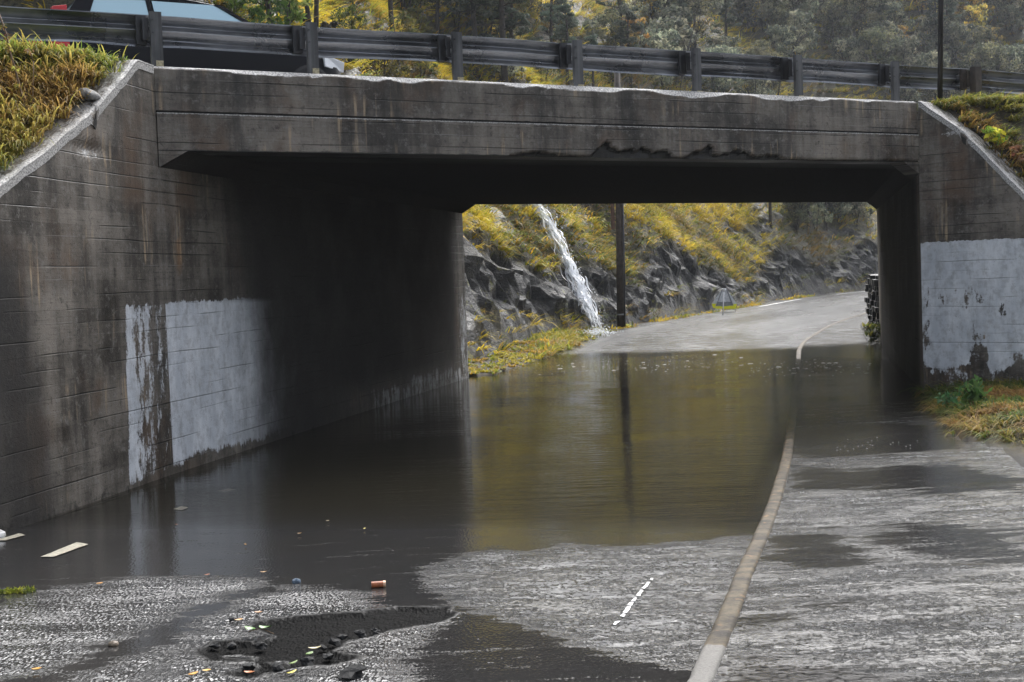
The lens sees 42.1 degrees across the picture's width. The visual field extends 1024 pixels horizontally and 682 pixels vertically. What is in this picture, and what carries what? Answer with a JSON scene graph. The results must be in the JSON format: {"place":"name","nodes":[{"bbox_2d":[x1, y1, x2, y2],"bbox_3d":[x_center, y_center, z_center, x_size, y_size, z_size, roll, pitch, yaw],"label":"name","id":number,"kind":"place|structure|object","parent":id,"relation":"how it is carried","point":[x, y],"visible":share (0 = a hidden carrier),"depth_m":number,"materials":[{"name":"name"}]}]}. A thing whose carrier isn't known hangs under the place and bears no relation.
{"place":"outdoors","nodes":[
{"label":"outdoors","id":0,"kind":"place"},
{"bbox_2d":[0,55,105,127],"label":"embankment","id":1,"kind":"structure","parent":0,"point":[34,80],"depth_m":14.40,"materials":[{"name":"soil"}]},
{"bbox_2d":[0,15,28,112],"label":"dry weed","id":2,"kind":"object","parent":1,"relation":"on","point":[14,67],"visible":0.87,"depth_m":13.63,"materials":[{"name":"beige plant"}]},
{"bbox_2d":[0,28,164,170],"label":"bank grass","id":3,"kind":"structure","parent":1,"relation":"on","point":[17,133],"depth_m":14.05,"materials":[{"name":"green plant"}]},
{"bbox_2d":[0,290,867,681],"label":"road","id":4,"kind":"structure","parent":0,"point":[508,594],"depth_m":9.14,"materials":[{"name":"grey asphalt"}]},
{"bbox_2d":[0,585,35,593],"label":"weed clump","id":5,"kind":"object","parent":4,"relation":"on","point":[28,589],"visible":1,"depth_m":9.16,"materials":[{"name":"green plant"}]},
{"bbox_2d":[41,542,86,556],"bbox_3d":[-3.690,1.726,11.039,0.152,0.028,0.718,-2,3,6],"label":"road marking","id":6,"kind":"object","parent":4,"relation":"on","point":[66,548],"visible":1,"depth_m":11.02,"materials":[{"name":"paint"}]},
{"bbox_2d":[339,664,367,678],"bbox_3d":[-0.803,1.658,6.620,0.144,0.087,0.140,-1,3,23],"label":"asphalt lump","id":7,"kind":"object","parent":4,"relation":"on","point":[353,671],"visible":0.97,"depth_m":6.60,"materials":[{"name":"grey asphalt"}]},
{"bbox_2d":[610,73,625,327],"bbox_3d":[3.994,-5.423,50.438,0.542,10.572,0.295,-2,3,0],"label":"utility pole","id":8,"kind":"object","parent":4,"relation":"on","point":[620,276],"visible":0.53,"depth_m":50.44,"materials":[{"name":"grey wood"}]},
{"bbox_2d":[712,289,736,312],"bbox_3d":[10.105,-1.926,63.399,1.195,1.152,0.220,-2,3,0],"label":"warning sign","id":9,"kind":"object","parent":4,"relation":"on","point":[729,302],"visible":0.95,"depth_m":63.39,"materials":[{"name":"grey metal"}]},
{"bbox_2d":[687,313,865,681],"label":"kerb","id":10,"kind":"structure","parent":4,"relation":"on","point":[707,664],"depth_m":8.35,"materials":[{"name":"concrete"}]},
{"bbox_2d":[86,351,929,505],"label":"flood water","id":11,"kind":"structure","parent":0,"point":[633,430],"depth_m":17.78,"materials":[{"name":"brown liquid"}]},
{"bbox_2d":[0,0,1023,359],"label":"hillside","id":12,"kind":"structure","parent":0,"point":[496,280],"depth_m":63.32,"materials":[{"name":"soil"}]},
{"bbox_2d":[223,0,313,24],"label":"bush","id":13,"kind":"object","parent":12,"relation":"on","point":[289,12],"visible":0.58,"depth_m":35.98,"materials":[{"name":"green plant"}]},
{"bbox_2d":[286,0,338,27],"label":"narrow tree","id":14,"kind":"object","parent":12,"relation":"on","point":[332,24],"visible":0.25,"depth_m":40.11,"materials":[{"name":"green plant"}]},
{"bbox_2d":[329,3,369,63],"bbox_3d":[-5.306,-9.730,43.157,1.475,2.287,1.564,-2,3,5],"label":"bush","id":15,"kind":"object","parent":12,"relation":"on","point":[345,14],"visible":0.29,"depth_m":42.93,"materials":[{"name":"green plant"}]},
{"bbox_2d":[359,30,412,77],"bbox_3d":[-4.577,-9.545,46.540,1.921,2.659,1.839,-4,3,-34],"label":"shrub","id":16,"kind":"object","parent":12,"relation":"on","point":[392,67],"visible":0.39,"depth_m":46.39,"materials":[{"name":"green plant"}]},
{"bbox_2d":[376,10,420,76],"bbox_3d":[-4.372,-11.358,51.985,2.053,2.952,2.145,-1,3,17],"label":"shrub","id":17,"kind":"object","parent":12,"relation":"on","point":[405,19],"visible":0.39,"depth_m":51.66,"materials":[{"name":"green plant"}]},
{"bbox_2d":[400,6,432,32],"bbox_3d":[-4.353,-14.464,61.181,1.417,1.846,1.356,-1,3,31],"label":"shrub","id":18,"kind":"object","parent":12,"relation":"on","point":[419,21],"visible":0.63,"depth_m":60.97,"materials":[{"name":"green plant"}]},
{"bbox_2d":[411,61,437,78],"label":"shrub","id":19,"kind":"object","parent":12,"relation":"on","point":[425,66],"visible":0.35,"depth_m":53.67,"materials":[{"name":"green plant"}]},
{"bbox_2d":[422,0,453,33],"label":"pine tree","id":20,"kind":"object","parent":12,"relation":"on","point":[442,14],"visible":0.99,"depth_m":62.59,"materials":[{"name":"green plant"}]},
{"bbox_2d":[430,0,470,30],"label":"shrub","id":21,"kind":"object","parent":12,"relation":"on","point":[458,16],"visible":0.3,"depth_m":64.44,"materials":[{"name":"green plant"}]},
{"bbox_2d":[446,0,498,78],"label":"pine tree","id":22,"kind":"object","parent":12,"relation":"on","point":[474,22],"visible":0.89,"depth_m":62.86,"materials":[{"name":"green plant"}]},
{"bbox_2d":[479,36,525,79],"bbox_3d":[-0.337,-13.282,63.646,2.552,2.558,2.236,-1,3,29],"label":"shrub","id":23,"kind":"object","parent":12,"relation":"on","point":[521,68],"visible":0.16,"depth_m":63.61,"materials":[{"name":"green plant"}]},
{"bbox_2d":[482,0,527,82],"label":"pine tree","id":24,"kind":"object","parent":12,"relation":"on","point":[502,29],"visible":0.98,"depth_m":62.85,"materials":[{"name":"green plant"}]},
{"bbox_2d":[487,0,531,82],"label":"pine tree","id":25,"kind":"object","parent":12,"relation":"on","point":[511,21],"visible":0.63,"depth_m":63.64,"materials":[{"name":"green plant"}]},
{"bbox_2d":[22,0,1023,355],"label":"hillside grass","id":26,"kind":"structure","parent":12,"relation":"on","point":[484,218],"depth_m":63.53,"materials":[{"name":"plant"}]},
{"bbox_2d":[527,0,566,41],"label":"pine tree","id":27,"kind":"object","parent":12,"relation":"on","point":[549,17],"visible":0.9,"depth_m":82.86,"materials":[{"name":"green plant"}]},
{"bbox_2d":[550,0,579,85],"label":"pine tree","id":28,"kind":"object","parent":12,"relation":"on","point":[563,28],"visible":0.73,"depth_m":81.02,"materials":[{"name":"green plant"}]},
{"bbox_2d":[528,204,623,338],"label":"waterfall","id":29,"kind":"structure","parent":12,"relation":"on","point":[574,273],"depth_m":48.65,"materials":[{"name":"white liquid"}]},
{"bbox_2d":[583,34,599,86],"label":"pine tree","id":30,"kind":"object","parent":12,"relation":"on","point":[591,38],"visible":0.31,"depth_m":83.62,"materials":[{"name":"green plant"}]},
{"bbox_2d":[580,17,605,43],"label":"shrub","id":31,"kind":"object","parent":12,"relation":"on","point":[588,22],"visible":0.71,"depth_m":91.16,"materials":[{"name":"green plant"}]},
{"bbox_2d":[591,7,629,45],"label":"shrub","id":32,"kind":"object","parent":12,"relation":"on","point":[602,18],"visible":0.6,"depth_m":91.11,"materials":[{"name":"green plant"}]},
{"bbox_2d":[595,0,637,46],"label":"pine tree","id":33,"kind":"object","parent":12,"relation":"on","point":[618,2],"visible":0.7,"depth_m":93.03,"materials":[{"name":"green plant"}]},
{"bbox_2d":[603,24,638,77],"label":"shrub","id":34,"kind":"object","parent":12,"relation":"on","point":[611,34],"visible":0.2,"depth_m":90.38,"materials":[{"name":"green plant"}]},
{"bbox_2d":[610,4,644,87],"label":"pine tree","id":35,"kind":"object","parent":12,"relation":"on","point":[626,11],"visible":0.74,"depth_m":88.25,"materials":[{"name":"green plant"}]},
{"bbox_2d":[622,16,649,47],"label":"sapling","id":36,"kind":"object","parent":12,"relation":"on","point":[638,32],"visible":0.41,"depth_m":92.28,"materials":[{"name":"yellow plant"}]},
{"bbox_2d":[626,0,673,28],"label":"shrub","id":37,"kind":"object","parent":12,"relation":"on","point":[659,3],"visible":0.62,"depth_m":103.62,"materials":[{"name":"green plant"}]},
{"bbox_2d":[638,25,684,89],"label":"shrub","id":38,"kind":"object","parent":12,"relation":"on","point":[657,40],"visible":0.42,"depth_m":93.18,"materials":[{"name":"green plant"}]},
{"bbox_2d":[645,3,699,47],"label":"shrub","id":39,"kind":"object","parent":12,"relation":"on","point":[669,12],"visible":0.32,"depth_m":102.24,"materials":[{"name":"green plant"}]},
{"bbox_2d":[643,15,709,90],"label":"shrub","id":40,"kind":"object","parent":12,"relation":"on","point":[678,24],"visible":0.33,"depth_m":98.28,"materials":[{"name":"green plant"}]},
{"bbox_2d":[667,0,723,15],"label":"shrub","id":41,"kind":"object","parent":12,"relation":"on","point":[716,6],"visible":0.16,"depth_m":107.59,"materials":[{"name":"green plant"}]},
{"bbox_2d":[675,0,722,48],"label":"shrub","id":42,"kind":"object","parent":12,"relation":"on","point":[699,5],"visible":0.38,"depth_m":104.78,"materials":[{"name":"green plant"}]},
{"bbox_2d":[690,44,744,92],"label":"shrub","id":43,"kind":"object","parent":12,"relation":"on","point":[722,87],"visible":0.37,"depth_m":101.41,"materials":[{"name":"green plant"}]},
{"bbox_2d":[702,33,745,53],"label":"shrub","id":44,"kind":"object","parent":12,"relation":"on","point":[730,43],"visible":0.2,"depth_m":105.10,"materials":[{"name":"green plant"}]},
{"bbox_2d":[711,0,741,35],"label":"pine tree","id":45,"kind":"object","parent":12,"relation":"on","point":[725,15],"visible":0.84,"depth_m":110.50,"materials":[{"name":"green plant"}]},
{"bbox_2d":[727,0,767,33],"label":"shrub","id":46,"kind":"object","parent":12,"relation":"on","point":[738,5],"visible":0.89,"depth_m":121.86,"materials":[{"name":"green plant"}]},
{"bbox_2d":[730,78,776,94],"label":"shrub","id":47,"kind":"object","parent":12,"relation":"on","point":[763,86],"visible":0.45,"depth_m":103.61,"materials":[{"name":"green plant"}]},
{"bbox_2d":[744,39,772,54],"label":"shrub","id":48,"kind":"object","parent":12,"relation":"on","point":[762,44],"visible":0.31,"depth_m":110.60,"materials":[{"name":"green plant"}]},
{"bbox_2d":[744,46,773,88],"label":"shrub","id":49,"kind":"object","parent":12,"relation":"on","point":[756,50],"visible":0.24,"depth_m":108.24,"materials":[{"name":"green plant"}]},
{"bbox_2d":[737,0,790,31],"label":"shrub","id":50,"kind":"object","parent":12,"relation":"on","point":[774,4],"visible":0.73,"depth_m":123.52,"materials":[{"name":"green plant"}]},
{"bbox_2d":[760,50,793,95],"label":"shrub","id":51,"kind":"object","parent":12,"relation":"on","point":[775,85],"visible":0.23,"depth_m":108.99,"materials":[{"name":"green plant"}]},
{"bbox_2d":[761,6,797,42],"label":"shrub","id":52,"kind":"object","parent":12,"relation":"on","point":[772,18],"visible":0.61,"depth_m":122.07,"materials":[{"name":"green plant"}]},
{"bbox_2d":[761,24,807,57],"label":"shrub","id":53,"kind":"object","parent":12,"relation":"on","point":[785,37],"visible":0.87,"depth_m":119.87,"materials":[{"name":"green plant"}]},
{"bbox_2d":[769,9,820,54],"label":"shrub","id":54,"kind":"object","parent":12,"relation":"on","point":[800,21],"visible":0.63,"depth_m":122.33,"materials":[{"name":"green plant"}]},
{"bbox_2d":[773,202,817,232],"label":"shrub","id":55,"kind":"object","parent":12,"relation":"on","point":[799,211],"visible":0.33,"depth_m":91.58,"materials":[{"name":"green plant"}]},
{"bbox_2d":[780,202,811,228],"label":"shrub","id":56,"kind":"object","parent":12,"relation":"on","point":[790,212],"visible":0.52,"depth_m":91.94,"materials":[{"name":"green plant"}]},
{"bbox_2d":[777,0,819,17],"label":"shrub","id":57,"kind":"object","parent":12,"relation":"on","point":[813,9],"visible":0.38,"depth_m":126.97,"materials":[{"name":"green plant"}]},
{"bbox_2d":[782,0,815,17],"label":"shrub","id":58,"kind":"object","parent":12,"relation":"on","point":[803,4],"visible":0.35,"depth_m":126.62,"materials":[{"name":"green plant"}]},
{"bbox_2d":[801,202,833,230],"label":"shrub","id":59,"kind":"object","parent":12,"relation":"on","point":[822,208],"visible":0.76,"depth_m":94.92,"materials":[{"name":"green plant"}]},
{"bbox_2d":[810,1,859,44],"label":"shrub","id":60,"kind":"object","parent":12,"relation":"on","point":[826,35],"visible":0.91,"depth_m":126.70,"materials":[{"name":"green plant"}]},
{"bbox_2d":[821,202,853,223],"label":"shrub","id":61,"kind":"object","parent":12,"relation":"on","point":[844,209],"visible":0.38,"depth_m":98.27,"materials":[{"name":"green plant"}]},
{"bbox_2d":[813,0,863,38],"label":"shrub","id":62,"kind":"object","parent":12,"relation":"on","point":[850,7],"visible":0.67,"depth_m":126.69,"materials":[{"name":"green plant"}]},
{"bbox_2d":[828,35,866,61],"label":"shrub","id":63,"kind":"object","parent":12,"relation":"on","point":[843,44],"visible":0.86,"depth_m":123.88,"materials":[{"name":"green plant"}]},
{"bbox_2d":[822,0,879,47],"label":"shrub","id":64,"kind":"object","parent":12,"relation":"on","point":[855,26],"visible":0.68,"depth_m":127.19,"materials":[{"name":"green plant"}]},
{"bbox_2d":[839,202,874,226],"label":"shrub","id":65,"kind":"object","parent":12,"relation":"on","point":[870,211],"visible":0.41,"depth_m":99.62,"materials":[{"name":"green plant"}]},
{"bbox_2d":[849,0,889,31],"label":"shrub","id":66,"kind":"object","parent":12,"relation":"on","point":[872,11],"visible":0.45,"depth_m":129.90,"materials":[{"name":"green plant"}]},
{"bbox_2d":[845,26,902,63],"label":"shrub","id":67,"kind":"object","parent":12,"relation":"on","point":[876,36],"visible":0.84,"depth_m":124.22,"materials":[{"name":"green plant"}]},
{"bbox_2d":[866,0,894,41],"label":"pine tree","id":68,"kind":"object","parent":12,"relation":"on","point":[884,6],"visible":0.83,"depth_m":129.91,"materials":[{"name":"green plant"}]},
{"bbox_2d":[863,19,914,60],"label":"shrub","id":69,"kind":"object","parent":12,"relation":"on","point":[888,24],"visible":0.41,"depth_m":127.77,"materials":[{"name":"green plant"}]},
{"bbox_2d":[875,0,915,29],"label":"shrub","id":70,"kind":"object","parent":12,"relation":"on","point":[893,17],"visible":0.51,"depth_m":133.68,"materials":[{"name":"green plant"}]},
{"bbox_2d":[877,33,920,65],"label":"shrub","id":71,"kind":"object","parent":12,"relation":"on","point":[904,48],"visible":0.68,"depth_m":126.02,"materials":[{"name":"green plant"}]},
{"bbox_2d":[887,88,922,101],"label":"shrub","id":72,"kind":"object","parent":12,"relation":"on","point":[906,91],"visible":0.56,"depth_m":122.84,"materials":[{"name":"green plant"}]},
{"bbox_2d":[910,11,953,46],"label":"shrub","id":73,"kind":"object","parent":12,"relation":"on","point":[921,30],"visible":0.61,"depth_m":132.75,"materials":[{"name":"green plant"}]},
{"bbox_2d":[913,49,954,99],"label":"shrub","id":74,"kind":"object","parent":12,"relation":"on","point":[922,59],"visible":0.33,"depth_m":126.25,"materials":[{"name":"green plant"}]},
{"bbox_2d":[923,32,951,59],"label":"shrub","id":75,"kind":"object","parent":12,"relation":"on","point":[933,41],"visible":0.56,"depth_m":132.19,"materials":[{"name":"green plant"}]},
{"bbox_2d":[922,0,954,46],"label":"pine tree","id":76,"kind":"object","parent":12,"relation":"on","point":[932,8],"visible":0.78,"depth_m":132.45,"materials":[{"name":"green plant"}]},
{"bbox_2d":[927,0,961,48],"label":"pine tree","id":77,"kind":"object","parent":12,"relation":"on","point":[948,11],"visible":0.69,"depth_m":133.71,"materials":[{"name":"green plant"}]},
{"bbox_2d":[943,21,978,66],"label":"shrub","id":78,"kind":"object","parent":12,"relation":"on","point":[955,30],"visible":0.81,"depth_m":131.87,"materials":[{"name":"green plant"}]},
{"bbox_2d":[963,3,990,35],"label":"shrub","id":79,"kind":"object","parent":12,"relation":"on","point":[975,12],"visible":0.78,"depth_m":136.88,"materials":[{"name":"yellow plant"}]},
{"bbox_2d":[963,0,994,35],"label":"sapling","id":80,"kind":"object","parent":12,"relation":"on","point":[975,2],"visible":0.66,"depth_m":139.30,"materials":[{"name":"yellow plant"}]},
{"bbox_2d":[960,24,1004,56],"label":"shrub","id":81,"kind":"object","parent":12,"relation":"on","point":[988,30],"visible":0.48,"depth_m":132.08,"materials":[{"name":"green plant"}]},
{"bbox_2d":[956,46,1015,96],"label":"shrub","id":82,"kind":"object","parent":12,"relation":"on","point":[996,57],"visible":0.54,"depth_m":127.58,"materials":[{"name":"green plant"}]},
{"bbox_2d":[964,41,1016,93],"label":"shrub","id":83,"kind":"object","parent":12,"relation":"on","point":[990,46],"visible":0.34,"depth_m":128.87,"materials":[{"name":"green plant"}]},
{"bbox_2d":[992,0,1023,31],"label":"shrub","id":84,"kind":"object","parent":12,"relation":"on","point":[1009,1],"visible":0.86,"depth_m":139.23,"materials":[{"name":"green plant"}]},
{"bbox_2d":[995,5,1023,35],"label":"shrub","id":85,"kind":"object","parent":12,"relation":"on","point":[1011,10],"visible":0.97,"depth_m":138.77,"materials":[{"name":"green plant"}]},
{"bbox_2d":[1001,43,1023,70],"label":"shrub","id":86,"kind":"object","parent":12,"relation":"on","point":[1018,48],"visible":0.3,"depth_m":133.69,"materials":[{"name":"green plant"}]},
{"bbox_2d":[1005,50,1023,71],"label":"shrub","id":87,"kind":"object","parent":12,"relation":"on","point":[1017,55],"visible":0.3,"depth_m":132.62,"materials":[{"name":"green plant"}]},
{"bbox_2d":[468,321,619,375],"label":"verge grass","id":88,"kind":"structure","parent":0,"point":[553,342],"depth_m":37.53,"materials":[{"name":"plant"}]},
{"bbox_2d":[599,293,814,332],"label":"roadside grass","id":89,"kind":"structure","parent":0,"point":[689,315],"depth_m":59.93,"materials":[{"name":"plant"}]},
{"bbox_2d":[713,314,1023,681],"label":"footway","id":90,"kind":"structure","parent":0,"point":[884,557],"depth_m":8.90,"materials":[{"name":"concrete"}]},
{"bbox_2d":[859,322,880,341],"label":"ivy","id":91,"kind":"object","parent":90,"relation":"on","point":[873,334],"visible":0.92,"depth_m":35.12,"materials":[{"name":"green plant"}]},
{"bbox_2d":[864,274,878,328],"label":"stone wall","id":92,"kind":"structure","parent":90,"relation":"on","point":[871,300],"depth_m":38.15,"materials":[{"name":"grey stone"}]},
{"bbox_2d":[899,375,1023,467],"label":"verge","id":93,"kind":"structure","parent":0,"point":[1014,450],"depth_m":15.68,"materials":[{"name":"green plant"}]},
{"bbox_2d":[934,390,961,410],"bbox_3d":[6.169,0.857,18.673,0.394,0.346,0.476,1,4,44],"label":"feathery plant","id":94,"kind":"object","parent":93,"relation":"on","point":[948,400],"visible":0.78,"depth_m":18.66,"materials":[{"name":"green plant"}]},
{"bbox_2d":[953,374,992,405],"bbox_3d":[6.255,0.714,18.209,0.570,0.538,0.452,-3,3,-15],"label":"green plant","id":95,"kind":"object","parent":93,"relation":"on","point":[975,393],"visible":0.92,"depth_m":18.10,"materials":[{"name":"green plant"}]},
{"bbox_2d":[917,111,1012,169],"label":"retaining wall","id":96,"kind":"structure","parent":0,"point":[1004,160],"depth_m":31.01,"materials":[{"name":"concrete"}]},
{"bbox_2d":[917,102,1023,176],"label":"embankment","id":97,"kind":"structure","parent":0,"point":[996,116],"depth_m":21.94,"materials":[{"name":"soil"}]},
{"bbox_2d":[937,0,943,100],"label":"lamp post","id":98,"kind":"object","parent":97,"relation":"on","point":[940,52],"visible":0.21,"depth_m":22.00,"materials":[{"name":"metal"}]},
{"bbox_2d":[917,90,1023,184],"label":"bank grass","id":99,"kind":"structure","parent":97,"relation":"on","point":[957,102],"depth_m":21.76,"materials":[{"name":"green plant"}]},
{"bbox_2d":[981,126,1007,152],"bbox_3d":[7.719,-3.220,21.245,0.400,0.441,0.528,-1,3,29],"label":"yellow leaved plant","id":100,"kind":"object","parent":97,"relation":"on","point":[991,131],"visible":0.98,"depth_m":21.13,"materials":[{"name":"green plant"}]},
{"bbox_2d":[1006,144,1023,168],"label":"wilted plant","id":101,"kind":"object","parent":97,"relation":"on","point":[1017,147],"visible":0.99,"depth_m":21.04,"materials":[{"name":"brown plant"}]},
{"label":"ground","id":102,"kind":"structure","parent":0,"visible":0},
{"bbox_2d":[0,59,1023,531],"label":"underpass bridge","id":103,"kind":"structure","parent":102,"relation":"on","point":[198,267],"depth_m":18.21,"materials":[{"name":"concrete"}]},
{"bbox_2d":[78,88,100,100],"bbox_3d":[-4.539,-2.642,14.258,0.232,0.142,0.246,-1,3,23],"label":"concrete chunk","id":104,"kind":"object","parent":103,"relation":"on","point":[93,95],"visible":0.84,"depth_m":14.17,"materials":[{"name":"grey concrete"}]},
{"bbox_2d":[32,0,343,74],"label":"car","id":105,"kind":"object","parent":103,"relation":"on","point":[199,58],"visible":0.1,"depth_m":18.00,"materials":[{"name":"black paint"}]},
{"bbox_2d":[0,6,1023,100],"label":"guard rail","id":106,"kind":"object","parent":103,"relation":"on","point":[157,33],"visible":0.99,"depth_m":17.68,"materials":[{"name":"metal"}]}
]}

